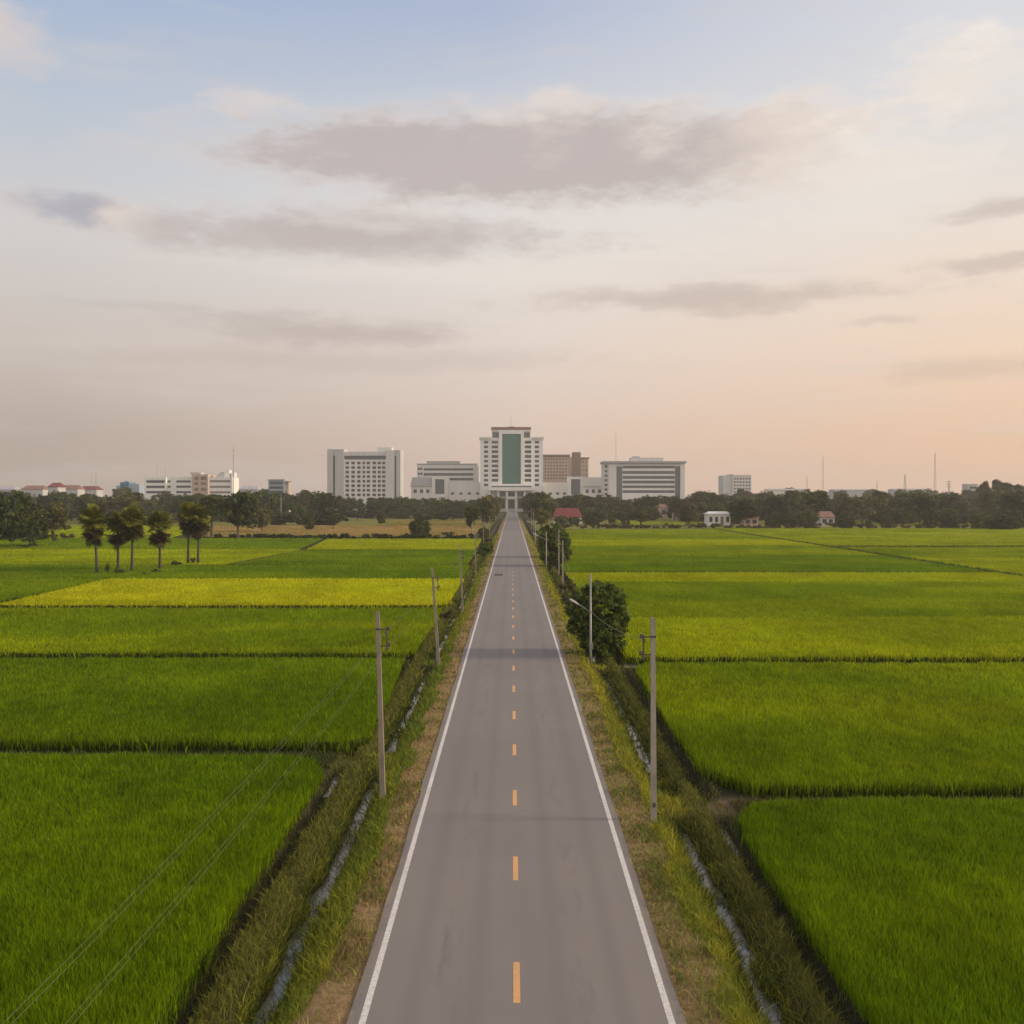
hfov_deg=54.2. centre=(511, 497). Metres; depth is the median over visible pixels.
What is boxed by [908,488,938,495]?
tree
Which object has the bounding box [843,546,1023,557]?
rice field
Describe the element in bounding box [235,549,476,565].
rice field
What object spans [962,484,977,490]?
grey hut
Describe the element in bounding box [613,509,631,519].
tree
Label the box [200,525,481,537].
rice field
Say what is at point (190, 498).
tree
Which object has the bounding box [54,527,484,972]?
power line
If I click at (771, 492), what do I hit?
tree
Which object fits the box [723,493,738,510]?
tree
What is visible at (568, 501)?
tree
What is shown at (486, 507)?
tree
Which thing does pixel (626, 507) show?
tree
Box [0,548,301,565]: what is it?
rice field
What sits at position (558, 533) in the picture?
utility pole
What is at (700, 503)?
tree
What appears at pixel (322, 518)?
tree
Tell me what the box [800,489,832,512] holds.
tree
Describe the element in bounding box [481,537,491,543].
shrub
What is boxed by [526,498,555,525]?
tree
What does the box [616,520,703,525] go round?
rice field
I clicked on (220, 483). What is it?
terraced building
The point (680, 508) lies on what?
tree
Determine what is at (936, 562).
bank weeds
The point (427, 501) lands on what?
tree
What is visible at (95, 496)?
tree
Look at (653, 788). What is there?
utility pole
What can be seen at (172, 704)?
rice field
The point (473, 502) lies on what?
tree
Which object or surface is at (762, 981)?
ditch reeds
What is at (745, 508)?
tree
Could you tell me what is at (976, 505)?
woodland
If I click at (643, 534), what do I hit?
rice field
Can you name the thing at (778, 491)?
warehouse
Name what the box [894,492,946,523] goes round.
tree
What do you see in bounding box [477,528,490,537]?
shrub
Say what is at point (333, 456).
slit window
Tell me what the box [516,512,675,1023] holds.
edge line
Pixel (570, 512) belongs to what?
house
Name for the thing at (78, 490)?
house
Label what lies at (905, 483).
lattice tower
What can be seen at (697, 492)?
tree
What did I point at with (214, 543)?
rice field
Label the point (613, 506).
tree
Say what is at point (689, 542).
rice field
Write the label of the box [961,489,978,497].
tree
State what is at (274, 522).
tree
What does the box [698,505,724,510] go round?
tree
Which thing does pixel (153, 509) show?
tree
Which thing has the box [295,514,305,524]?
tree
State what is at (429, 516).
tree
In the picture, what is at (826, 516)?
house
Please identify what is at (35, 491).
house
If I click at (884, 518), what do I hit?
tree
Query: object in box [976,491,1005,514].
tree
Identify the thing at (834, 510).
tree
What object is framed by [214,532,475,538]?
hedge
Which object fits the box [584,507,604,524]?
tree
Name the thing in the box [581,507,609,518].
tree
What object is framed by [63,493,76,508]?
tree
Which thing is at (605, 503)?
woodland
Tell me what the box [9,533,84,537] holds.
hedge
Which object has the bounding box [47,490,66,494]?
tree
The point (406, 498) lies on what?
tree
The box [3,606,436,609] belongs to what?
bank weeds
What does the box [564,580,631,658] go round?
leafy bush
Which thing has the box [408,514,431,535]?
tree
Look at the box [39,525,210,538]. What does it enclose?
rice field
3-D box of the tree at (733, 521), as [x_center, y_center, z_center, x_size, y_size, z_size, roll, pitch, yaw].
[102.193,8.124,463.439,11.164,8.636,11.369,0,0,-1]
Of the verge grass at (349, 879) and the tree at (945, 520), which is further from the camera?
the tree at (945, 520)
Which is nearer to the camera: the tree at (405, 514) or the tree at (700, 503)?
the tree at (700, 503)
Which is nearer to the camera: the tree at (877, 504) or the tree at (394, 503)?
the tree at (877, 504)
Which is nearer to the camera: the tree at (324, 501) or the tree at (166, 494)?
the tree at (324, 501)
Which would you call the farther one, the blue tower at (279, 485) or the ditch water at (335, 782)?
the blue tower at (279, 485)
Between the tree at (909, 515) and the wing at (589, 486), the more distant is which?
the wing at (589, 486)
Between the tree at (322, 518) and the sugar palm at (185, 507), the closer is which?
the sugar palm at (185, 507)
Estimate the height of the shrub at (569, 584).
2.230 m
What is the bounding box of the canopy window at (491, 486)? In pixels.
[491,486,531,486]
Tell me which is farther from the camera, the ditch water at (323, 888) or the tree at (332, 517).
the tree at (332, 517)
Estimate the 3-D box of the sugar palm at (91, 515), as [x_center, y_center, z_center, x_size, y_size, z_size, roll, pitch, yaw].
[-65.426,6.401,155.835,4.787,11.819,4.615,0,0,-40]
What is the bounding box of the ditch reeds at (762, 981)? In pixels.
[535,545,830,1023]
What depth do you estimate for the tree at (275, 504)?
509.26 m
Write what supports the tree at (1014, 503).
on the ground at (530, 526)
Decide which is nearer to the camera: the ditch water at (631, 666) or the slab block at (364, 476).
the ditch water at (631, 666)
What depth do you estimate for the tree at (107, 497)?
490.29 m
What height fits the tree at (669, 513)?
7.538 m
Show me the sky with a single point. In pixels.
(764, 240)
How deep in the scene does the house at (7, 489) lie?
903.12 m
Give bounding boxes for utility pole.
[375,611,390,799]
[431,568,439,666]
[459,545,464,611]
[474,531,477,574]
[556,529,559,573]
[559,540,563,594]
[639,618,656,823]
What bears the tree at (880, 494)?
on the ground at (530, 526)
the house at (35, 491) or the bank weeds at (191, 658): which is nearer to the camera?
the bank weeds at (191, 658)
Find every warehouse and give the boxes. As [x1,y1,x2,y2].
[763,489,804,495]
[828,489,869,498]
[888,489,928,494]
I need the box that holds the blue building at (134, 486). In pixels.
[116,481,143,493]
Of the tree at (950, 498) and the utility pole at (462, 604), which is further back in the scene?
the tree at (950, 498)
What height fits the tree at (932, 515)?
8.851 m
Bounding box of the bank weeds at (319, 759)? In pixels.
[0,747,338,768]
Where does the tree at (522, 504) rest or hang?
on the ground at (530, 526)
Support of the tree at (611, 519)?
on the ground at (530, 526)
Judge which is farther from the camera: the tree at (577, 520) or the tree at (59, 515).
the tree at (577, 520)
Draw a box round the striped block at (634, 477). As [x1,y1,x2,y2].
[600,456,686,501]
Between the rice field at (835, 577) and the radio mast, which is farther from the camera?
the radio mast
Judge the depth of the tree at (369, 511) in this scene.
590.24 m
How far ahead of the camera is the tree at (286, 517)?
431.47 m
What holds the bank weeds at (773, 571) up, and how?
on the ground at (530, 526)
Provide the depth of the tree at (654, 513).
525.89 m
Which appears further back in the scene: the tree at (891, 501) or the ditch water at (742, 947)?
the tree at (891, 501)
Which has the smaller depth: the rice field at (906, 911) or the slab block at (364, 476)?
the rice field at (906, 911)
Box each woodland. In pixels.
[6,494,344,519]
[357,498,481,515]
[552,499,670,517]
[687,497,1013,518]
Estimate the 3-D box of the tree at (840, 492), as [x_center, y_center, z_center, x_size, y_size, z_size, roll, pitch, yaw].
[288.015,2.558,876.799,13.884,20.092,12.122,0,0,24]
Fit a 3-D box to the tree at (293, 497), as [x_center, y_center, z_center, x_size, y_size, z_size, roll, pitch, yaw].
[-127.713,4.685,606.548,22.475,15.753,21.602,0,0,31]
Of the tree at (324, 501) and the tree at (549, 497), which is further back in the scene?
the tree at (324, 501)
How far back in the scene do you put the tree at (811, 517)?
398.11 m
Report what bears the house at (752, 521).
on the ground at (530, 526)
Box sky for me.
[0,0,1023,498]
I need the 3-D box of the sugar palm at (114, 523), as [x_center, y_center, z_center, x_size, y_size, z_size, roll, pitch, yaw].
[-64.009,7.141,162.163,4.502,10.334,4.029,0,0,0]
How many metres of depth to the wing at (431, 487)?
890.40 m
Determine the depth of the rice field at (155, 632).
86.25 m
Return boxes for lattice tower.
[903,475,906,492]
[934,457,935,489]
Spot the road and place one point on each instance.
(474, 921)
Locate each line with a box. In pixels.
[41,537,476,993]
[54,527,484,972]
[65,535,481,1023]
[73,553,468,1023]
[358,513,507,1023]
[512,572,519,1002]
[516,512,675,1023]
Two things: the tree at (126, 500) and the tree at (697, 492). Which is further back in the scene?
the tree at (697, 492)
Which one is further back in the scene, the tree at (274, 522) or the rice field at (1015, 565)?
the tree at (274, 522)
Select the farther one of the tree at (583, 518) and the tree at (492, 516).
the tree at (583, 518)
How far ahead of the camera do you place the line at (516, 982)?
31.74 m
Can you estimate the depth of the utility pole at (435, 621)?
71.71 m
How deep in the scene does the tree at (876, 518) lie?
471.09 m
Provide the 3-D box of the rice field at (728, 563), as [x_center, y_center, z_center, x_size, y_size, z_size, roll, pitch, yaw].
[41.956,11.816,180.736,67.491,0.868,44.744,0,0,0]
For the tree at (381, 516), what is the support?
on the ground at (530, 526)
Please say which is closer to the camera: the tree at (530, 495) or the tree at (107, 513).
the tree at (107, 513)
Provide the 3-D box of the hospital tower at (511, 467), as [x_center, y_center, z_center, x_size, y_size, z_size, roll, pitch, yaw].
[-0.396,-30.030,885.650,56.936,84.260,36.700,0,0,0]
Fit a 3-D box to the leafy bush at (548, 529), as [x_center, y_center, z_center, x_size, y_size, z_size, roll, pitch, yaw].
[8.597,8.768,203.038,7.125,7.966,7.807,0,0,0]
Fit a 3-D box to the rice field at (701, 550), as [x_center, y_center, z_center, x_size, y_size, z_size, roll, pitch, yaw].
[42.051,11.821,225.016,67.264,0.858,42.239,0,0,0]
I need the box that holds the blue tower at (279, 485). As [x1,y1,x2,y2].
[268,479,290,511]
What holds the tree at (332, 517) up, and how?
on the rice field at (357, 531)
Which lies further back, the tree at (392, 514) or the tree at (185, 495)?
the tree at (392, 514)
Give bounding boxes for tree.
[0,489,39,541]
[2,491,16,499]
[10,489,33,501]
[15,501,52,543]
[34,493,68,508]
[37,501,71,536]
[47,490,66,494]
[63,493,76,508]
[68,509,79,520]
[71,494,94,510]
[77,493,96,511]
[94,496,122,510]
[96,495,119,521]
[102,510,121,519]
[112,487,132,496]
[116,492,147,508]
[139,508,151,525]
[143,498,158,512]
[150,490,177,510]
[166,493,200,512]
[167,512,177,523]
[173,495,200,509]
[198,494,224,536]
[207,494,225,498]
[214,490,261,537]
[248,491,282,507]
[253,503,271,530]
[256,497,296,512]
[258,488,269,493]
[269,510,286,524]
[270,491,290,499]
[270,513,298,524]
[287,493,313,509]
[295,490,316,505]
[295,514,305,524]
[303,512,314,529]
[308,491,345,511]
[313,507,349,525]
[328,513,338,528]
[336,496,357,512]
[348,510,365,520]
[357,501,364,510]
[362,506,377,517]
[365,497,377,509]
[368,501,377,508]
[376,511,386,523]
[377,497,390,511]
[384,497,405,511]
[387,511,396,518]
[394,509,411,518]
[397,495,408,500]
[397,502,417,514]
[408,498,423,507]
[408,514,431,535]
[412,511,431,520]
[418,498,445,511]
[422,496,449,508]
[423,508,438,518]
[435,509,449,519]
[438,508,462,519]
[450,499,471,518]
[464,505,480,533]
[467,499,477,506]
[477,494,494,524]
[477,542,493,558]
[479,498,493,527]
[481,502,494,523]
[488,495,498,511]
[492,502,499,519]
[520,493,528,517]
[523,492,533,512]
[523,496,559,514]
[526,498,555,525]
[532,491,551,502]
[534,507,551,526]
[547,494,554,512]
[553,516,567,523]
[558,496,580,507]
[568,516,580,524]
[570,493,583,509]
[580,496,600,510]
[580,515,592,524]
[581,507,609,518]
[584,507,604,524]
[595,495,607,509]
[604,494,623,515]
[608,514,615,525]
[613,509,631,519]
[620,502,631,513]
[621,515,629,525]
[623,497,655,509]
[628,506,657,515]
[631,508,649,524]
[634,495,658,508]
[645,508,662,520]
[656,494,669,504]
[664,508,671,517]
[666,496,682,519]
[676,500,689,519]
[676,500,700,523]
[686,491,714,497]
[688,498,707,521]
[692,492,709,503]
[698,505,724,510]
[699,509,710,521]
[704,492,728,509]
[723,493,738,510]
[725,510,740,523]
[728,498,762,521]
[733,488,753,496]
[737,494,749,499]
[750,491,778,499]
[753,491,774,496]
[757,493,794,514]
[759,513,768,519]
[764,511,780,526]
[779,511,799,527]
[782,489,801,504]
[798,510,818,527]
[799,489,810,492]
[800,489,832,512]
[824,505,840,522]
[830,495,843,508]
[833,490,848,497]
[834,493,869,518]
[835,511,856,528]
[855,497,877,522]
[862,489,877,497]
[864,496,887,515]
[869,514,886,522]
[871,490,890,498]
[879,494,903,511]
[879,512,893,527]
[887,508,917,523]
[894,489,921,495]
[894,490,921,499]
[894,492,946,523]
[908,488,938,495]
[920,507,939,527]
[925,493,940,503]
[935,493,969,511]
[937,508,959,527]
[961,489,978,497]
[967,513,988,527]
[975,480,991,513]
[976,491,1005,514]
[983,510,1023,528]
[991,479,1005,493]
[991,490,1023,515]
[1003,482,1013,491]
[1014,484,1023,491]
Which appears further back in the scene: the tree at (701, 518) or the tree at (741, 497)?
the tree at (741, 497)
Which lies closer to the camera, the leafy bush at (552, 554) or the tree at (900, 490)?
the leafy bush at (552, 554)
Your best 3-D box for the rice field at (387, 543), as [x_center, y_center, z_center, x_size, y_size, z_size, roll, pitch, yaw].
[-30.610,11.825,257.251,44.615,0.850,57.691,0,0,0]
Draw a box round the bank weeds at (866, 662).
[669,660,1023,664]
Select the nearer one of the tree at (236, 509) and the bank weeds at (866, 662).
the bank weeds at (866, 662)
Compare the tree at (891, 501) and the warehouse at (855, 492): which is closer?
the tree at (891, 501)
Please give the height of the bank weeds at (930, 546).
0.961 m
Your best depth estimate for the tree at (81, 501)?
476.00 m
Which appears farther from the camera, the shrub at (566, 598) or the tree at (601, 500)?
the tree at (601, 500)
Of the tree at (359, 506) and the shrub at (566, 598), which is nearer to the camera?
the shrub at (566, 598)
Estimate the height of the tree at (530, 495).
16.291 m
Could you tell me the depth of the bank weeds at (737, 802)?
39.49 m
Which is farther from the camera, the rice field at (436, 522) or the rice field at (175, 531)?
the rice field at (436, 522)
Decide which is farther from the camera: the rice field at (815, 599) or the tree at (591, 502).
the tree at (591, 502)
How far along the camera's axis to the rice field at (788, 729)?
50.58 m
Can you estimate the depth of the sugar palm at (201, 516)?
178.46 m
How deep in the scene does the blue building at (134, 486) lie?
801.50 m
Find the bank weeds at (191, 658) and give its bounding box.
[8,656,387,659]
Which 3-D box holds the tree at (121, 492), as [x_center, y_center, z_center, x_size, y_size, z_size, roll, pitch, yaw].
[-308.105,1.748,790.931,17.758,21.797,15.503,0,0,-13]
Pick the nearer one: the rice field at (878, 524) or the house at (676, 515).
the rice field at (878, 524)
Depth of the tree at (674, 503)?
546.75 m
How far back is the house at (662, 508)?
600.50 m
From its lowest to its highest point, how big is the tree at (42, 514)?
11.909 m
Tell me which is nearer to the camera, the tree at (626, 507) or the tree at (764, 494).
the tree at (626, 507)
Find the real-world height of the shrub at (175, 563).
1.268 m
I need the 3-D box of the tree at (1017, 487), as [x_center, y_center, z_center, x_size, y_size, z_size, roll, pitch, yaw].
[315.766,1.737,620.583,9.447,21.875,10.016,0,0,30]
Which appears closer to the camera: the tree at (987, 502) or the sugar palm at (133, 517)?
the sugar palm at (133, 517)
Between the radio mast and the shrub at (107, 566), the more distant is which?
the radio mast
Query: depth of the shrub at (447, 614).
100.62 m
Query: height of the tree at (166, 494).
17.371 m
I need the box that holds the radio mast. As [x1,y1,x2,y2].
[232,446,234,492]
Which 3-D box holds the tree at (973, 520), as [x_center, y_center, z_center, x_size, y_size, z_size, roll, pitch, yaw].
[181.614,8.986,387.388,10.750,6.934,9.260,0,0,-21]
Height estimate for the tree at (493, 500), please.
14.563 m
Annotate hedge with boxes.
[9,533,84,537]
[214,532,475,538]
[550,522,1023,528]
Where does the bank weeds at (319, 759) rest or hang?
on the ground at (530, 526)
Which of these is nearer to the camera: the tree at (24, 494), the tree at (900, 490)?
the tree at (24, 494)
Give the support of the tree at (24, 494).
on the ground at (530, 526)
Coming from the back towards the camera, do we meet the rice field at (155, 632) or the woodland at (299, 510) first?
the woodland at (299, 510)
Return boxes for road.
[346,512,686,1023]
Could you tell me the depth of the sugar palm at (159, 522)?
163.91 m
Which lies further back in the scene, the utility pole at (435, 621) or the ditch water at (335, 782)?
the utility pole at (435, 621)
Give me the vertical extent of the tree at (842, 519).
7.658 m
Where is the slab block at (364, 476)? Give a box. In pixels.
[327,447,403,506]
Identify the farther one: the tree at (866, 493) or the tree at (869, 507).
the tree at (866, 493)
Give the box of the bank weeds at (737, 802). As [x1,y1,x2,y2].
[724,792,1022,814]
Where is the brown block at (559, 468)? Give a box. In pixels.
[543,452,588,481]
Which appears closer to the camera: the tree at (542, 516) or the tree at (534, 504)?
the tree at (542, 516)
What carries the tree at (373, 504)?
on the ground at (530, 526)
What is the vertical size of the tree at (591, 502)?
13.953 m
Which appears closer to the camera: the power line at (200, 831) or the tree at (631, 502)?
the power line at (200, 831)
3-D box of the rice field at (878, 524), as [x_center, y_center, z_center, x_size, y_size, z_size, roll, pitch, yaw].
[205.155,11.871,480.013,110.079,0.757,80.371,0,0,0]
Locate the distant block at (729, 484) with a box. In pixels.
[718,474,750,496]
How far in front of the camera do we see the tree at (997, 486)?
618.57 m
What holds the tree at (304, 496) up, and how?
on the ground at (530, 526)
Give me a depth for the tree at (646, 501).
550.00 m
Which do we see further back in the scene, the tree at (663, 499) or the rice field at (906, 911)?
the tree at (663, 499)
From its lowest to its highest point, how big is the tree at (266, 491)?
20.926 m
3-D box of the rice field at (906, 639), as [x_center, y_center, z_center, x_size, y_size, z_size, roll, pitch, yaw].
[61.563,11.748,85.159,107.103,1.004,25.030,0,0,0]
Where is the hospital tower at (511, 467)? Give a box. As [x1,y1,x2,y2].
[479,427,543,511]
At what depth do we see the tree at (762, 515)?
542.17 m
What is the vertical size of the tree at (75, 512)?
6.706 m
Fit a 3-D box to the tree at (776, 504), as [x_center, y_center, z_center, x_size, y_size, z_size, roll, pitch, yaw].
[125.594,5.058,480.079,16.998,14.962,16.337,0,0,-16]
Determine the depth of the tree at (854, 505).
454.67 m
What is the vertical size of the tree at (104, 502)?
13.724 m
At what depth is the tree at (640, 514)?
412.26 m
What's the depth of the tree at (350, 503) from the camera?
590.04 m
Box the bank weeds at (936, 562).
[717,529,1023,575]
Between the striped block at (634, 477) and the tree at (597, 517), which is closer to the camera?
the tree at (597, 517)
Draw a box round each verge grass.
[177,534,499,1023]
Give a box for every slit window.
[333,456,334,494]
[395,456,395,494]
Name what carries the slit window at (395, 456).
in the slab block at (364, 476)
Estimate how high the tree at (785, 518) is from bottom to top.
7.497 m
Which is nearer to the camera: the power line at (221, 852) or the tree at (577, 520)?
the power line at (221, 852)
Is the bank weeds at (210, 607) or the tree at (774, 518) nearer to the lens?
the bank weeds at (210, 607)
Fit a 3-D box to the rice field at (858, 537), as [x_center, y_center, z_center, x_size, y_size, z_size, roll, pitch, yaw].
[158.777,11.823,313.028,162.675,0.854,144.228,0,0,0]
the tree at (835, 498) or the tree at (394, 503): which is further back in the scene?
the tree at (394, 503)
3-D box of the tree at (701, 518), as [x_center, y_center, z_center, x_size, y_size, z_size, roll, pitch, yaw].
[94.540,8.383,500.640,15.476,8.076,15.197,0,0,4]
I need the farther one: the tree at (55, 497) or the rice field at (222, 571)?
the tree at (55, 497)
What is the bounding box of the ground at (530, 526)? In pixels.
[0,512,1021,1023]
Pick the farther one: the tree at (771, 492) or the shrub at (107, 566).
the tree at (771, 492)
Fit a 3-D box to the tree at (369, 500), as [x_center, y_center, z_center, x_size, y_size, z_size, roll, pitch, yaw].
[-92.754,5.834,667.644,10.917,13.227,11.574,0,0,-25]
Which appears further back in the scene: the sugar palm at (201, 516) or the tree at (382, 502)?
the tree at (382, 502)
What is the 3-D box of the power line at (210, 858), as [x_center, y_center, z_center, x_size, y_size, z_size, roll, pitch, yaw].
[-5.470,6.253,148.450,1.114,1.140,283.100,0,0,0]
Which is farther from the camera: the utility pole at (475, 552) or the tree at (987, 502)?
the tree at (987, 502)
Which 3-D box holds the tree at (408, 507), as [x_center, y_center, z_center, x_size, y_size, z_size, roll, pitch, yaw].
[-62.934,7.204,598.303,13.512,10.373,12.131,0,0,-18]
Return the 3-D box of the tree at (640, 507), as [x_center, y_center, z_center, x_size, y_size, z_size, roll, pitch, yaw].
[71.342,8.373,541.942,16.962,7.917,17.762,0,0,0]
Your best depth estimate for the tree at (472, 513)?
323.81 m
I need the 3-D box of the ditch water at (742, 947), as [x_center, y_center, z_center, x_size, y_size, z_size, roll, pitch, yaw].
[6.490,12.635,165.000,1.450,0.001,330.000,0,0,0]
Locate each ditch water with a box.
[254,536,493,1023]
[323,776,340,796]
[531,536,783,1023]
[623,665,642,667]
[720,829,741,855]
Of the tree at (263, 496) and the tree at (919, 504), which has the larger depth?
the tree at (263, 496)
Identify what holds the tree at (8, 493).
on the ground at (530, 526)
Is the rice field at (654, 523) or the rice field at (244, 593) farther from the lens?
the rice field at (654, 523)
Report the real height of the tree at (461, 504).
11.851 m
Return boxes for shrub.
[19,542,38,546]
[104,563,109,571]
[114,568,125,572]
[171,561,182,564]
[439,609,452,618]
[441,531,454,534]
[452,598,466,605]
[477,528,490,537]
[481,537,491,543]
[558,578,575,591]
[562,593,570,604]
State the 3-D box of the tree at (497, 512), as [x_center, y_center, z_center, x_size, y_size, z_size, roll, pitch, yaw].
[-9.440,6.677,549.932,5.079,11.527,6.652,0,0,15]
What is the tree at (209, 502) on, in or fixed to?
on the ground at (530, 526)
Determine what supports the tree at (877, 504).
on the ground at (530, 526)
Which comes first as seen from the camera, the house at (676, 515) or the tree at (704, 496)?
the tree at (704, 496)
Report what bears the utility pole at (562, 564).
on the ground at (530, 526)
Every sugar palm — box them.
[76,503,106,573]
[104,511,128,569]
[116,501,146,570]
[147,509,173,568]
[176,501,198,562]
[187,504,211,563]
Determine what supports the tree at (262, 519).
on the ground at (530, 526)
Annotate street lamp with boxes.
[533,532,546,568]
[570,574,592,663]
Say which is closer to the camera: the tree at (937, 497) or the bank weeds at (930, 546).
the bank weeds at (930, 546)
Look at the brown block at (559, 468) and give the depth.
960.12 m
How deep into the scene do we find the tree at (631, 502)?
584.85 m
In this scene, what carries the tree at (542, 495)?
on the ground at (530, 526)
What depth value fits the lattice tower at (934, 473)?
999.68 m
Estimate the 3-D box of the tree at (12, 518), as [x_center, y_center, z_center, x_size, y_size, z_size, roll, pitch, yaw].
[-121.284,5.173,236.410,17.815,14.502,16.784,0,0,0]
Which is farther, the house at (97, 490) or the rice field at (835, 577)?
the house at (97, 490)
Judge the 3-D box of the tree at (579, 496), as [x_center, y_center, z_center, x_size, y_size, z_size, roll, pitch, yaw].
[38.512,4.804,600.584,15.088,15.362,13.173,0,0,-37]
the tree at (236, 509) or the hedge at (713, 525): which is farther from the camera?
the hedge at (713, 525)
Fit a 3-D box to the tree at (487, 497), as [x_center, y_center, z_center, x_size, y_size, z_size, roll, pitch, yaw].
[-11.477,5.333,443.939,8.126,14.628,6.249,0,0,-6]
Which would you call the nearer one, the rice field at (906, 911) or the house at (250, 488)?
the rice field at (906, 911)
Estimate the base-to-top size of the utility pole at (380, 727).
7.855 m
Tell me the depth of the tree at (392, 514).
568.10 m
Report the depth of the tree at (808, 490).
786.23 m
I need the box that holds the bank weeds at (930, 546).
[833,545,1023,546]
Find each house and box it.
[0,487,20,492]
[21,486,47,496]
[48,483,65,493]
[64,485,84,496]
[83,486,103,496]
[239,486,260,492]
[552,508,581,523]
[656,504,668,517]
[672,509,679,519]
[704,511,730,525]
[741,516,759,525]
[816,511,835,525]
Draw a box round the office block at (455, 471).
[417,461,478,481]
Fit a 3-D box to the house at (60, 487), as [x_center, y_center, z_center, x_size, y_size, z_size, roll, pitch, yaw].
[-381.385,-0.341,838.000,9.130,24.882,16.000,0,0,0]
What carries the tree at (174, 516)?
on the ground at (530, 526)
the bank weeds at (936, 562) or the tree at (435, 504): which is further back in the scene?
the tree at (435, 504)
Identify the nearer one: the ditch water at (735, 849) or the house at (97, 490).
the ditch water at (735, 849)
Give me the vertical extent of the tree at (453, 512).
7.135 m
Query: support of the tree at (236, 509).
on the ground at (530, 526)
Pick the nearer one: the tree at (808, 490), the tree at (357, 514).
the tree at (357, 514)
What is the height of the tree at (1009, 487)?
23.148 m
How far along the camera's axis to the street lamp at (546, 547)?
170.94 m
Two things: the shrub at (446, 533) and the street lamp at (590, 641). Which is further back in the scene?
the shrub at (446, 533)
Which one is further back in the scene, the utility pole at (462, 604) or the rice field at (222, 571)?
the rice field at (222, 571)
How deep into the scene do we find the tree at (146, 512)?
437.33 m
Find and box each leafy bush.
[537,522,571,555]
[538,529,573,565]
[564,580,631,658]
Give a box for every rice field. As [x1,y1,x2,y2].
[0,537,322,549]
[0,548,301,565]
[0,564,469,579]
[0,577,104,602]
[0,577,464,608]
[0,606,443,658]
[0,656,404,753]
[0,750,326,1023]
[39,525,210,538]
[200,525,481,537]
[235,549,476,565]
[307,538,481,549]
[376,520,481,525]
[536,529,777,539]
[560,539,815,545]
[560,555,986,572]
[565,571,1023,582]
[568,545,880,555]
[573,581,1023,618]
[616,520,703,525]
[616,615,1023,663]
[635,660,1023,799]
[714,528,1023,546]
[727,789,1023,1023]
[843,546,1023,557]
[854,520,1004,525]
[909,557,1023,575]
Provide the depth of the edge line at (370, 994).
32.25 m
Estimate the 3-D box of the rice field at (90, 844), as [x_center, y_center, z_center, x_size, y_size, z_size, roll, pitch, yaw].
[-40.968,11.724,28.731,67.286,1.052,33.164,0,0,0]
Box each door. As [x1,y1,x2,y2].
[508,499,514,507]
[720,517,723,525]
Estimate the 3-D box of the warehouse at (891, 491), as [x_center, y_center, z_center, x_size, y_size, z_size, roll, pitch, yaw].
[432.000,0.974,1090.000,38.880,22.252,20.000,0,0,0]
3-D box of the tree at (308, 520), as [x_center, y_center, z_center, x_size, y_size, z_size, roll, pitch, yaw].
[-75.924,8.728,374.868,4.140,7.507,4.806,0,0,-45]
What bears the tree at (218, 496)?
on the ground at (530, 526)
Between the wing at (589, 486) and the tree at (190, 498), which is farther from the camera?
the wing at (589, 486)
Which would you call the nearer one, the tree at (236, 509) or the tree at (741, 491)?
the tree at (236, 509)
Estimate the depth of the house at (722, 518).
430.50 m
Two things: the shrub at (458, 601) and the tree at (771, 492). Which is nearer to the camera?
the shrub at (458, 601)
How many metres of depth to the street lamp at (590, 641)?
73.94 m
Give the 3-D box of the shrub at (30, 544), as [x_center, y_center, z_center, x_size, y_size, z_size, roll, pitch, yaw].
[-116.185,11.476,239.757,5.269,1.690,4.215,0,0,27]
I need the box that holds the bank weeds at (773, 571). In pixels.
[564,570,1019,572]
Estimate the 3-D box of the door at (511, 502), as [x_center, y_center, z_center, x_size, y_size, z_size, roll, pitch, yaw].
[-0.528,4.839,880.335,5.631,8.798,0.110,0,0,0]
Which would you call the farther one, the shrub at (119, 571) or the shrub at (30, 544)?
the shrub at (30, 544)
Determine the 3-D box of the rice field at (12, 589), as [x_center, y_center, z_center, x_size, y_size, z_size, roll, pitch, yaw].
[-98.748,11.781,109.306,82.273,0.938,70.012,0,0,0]
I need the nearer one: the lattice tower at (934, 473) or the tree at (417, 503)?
the tree at (417, 503)
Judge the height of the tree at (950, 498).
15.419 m
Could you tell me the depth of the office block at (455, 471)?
930.12 m
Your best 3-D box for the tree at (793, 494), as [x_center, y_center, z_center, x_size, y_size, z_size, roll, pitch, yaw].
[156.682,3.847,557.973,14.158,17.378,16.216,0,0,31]
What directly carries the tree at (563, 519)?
on the ground at (530, 526)
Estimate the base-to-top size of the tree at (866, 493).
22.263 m
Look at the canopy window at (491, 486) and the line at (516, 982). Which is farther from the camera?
the canopy window at (491, 486)
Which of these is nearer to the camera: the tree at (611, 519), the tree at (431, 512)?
the tree at (611, 519)
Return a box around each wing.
[410,477,479,503]
[543,477,600,498]
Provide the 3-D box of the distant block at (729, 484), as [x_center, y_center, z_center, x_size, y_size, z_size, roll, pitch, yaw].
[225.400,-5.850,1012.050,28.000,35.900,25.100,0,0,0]
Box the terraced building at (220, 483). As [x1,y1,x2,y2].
[144,470,238,499]
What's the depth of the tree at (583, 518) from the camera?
454.58 m
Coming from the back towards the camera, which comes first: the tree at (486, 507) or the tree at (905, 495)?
the tree at (905, 495)
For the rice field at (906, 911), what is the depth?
28.89 m
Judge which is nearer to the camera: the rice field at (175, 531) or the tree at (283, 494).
the rice field at (175, 531)

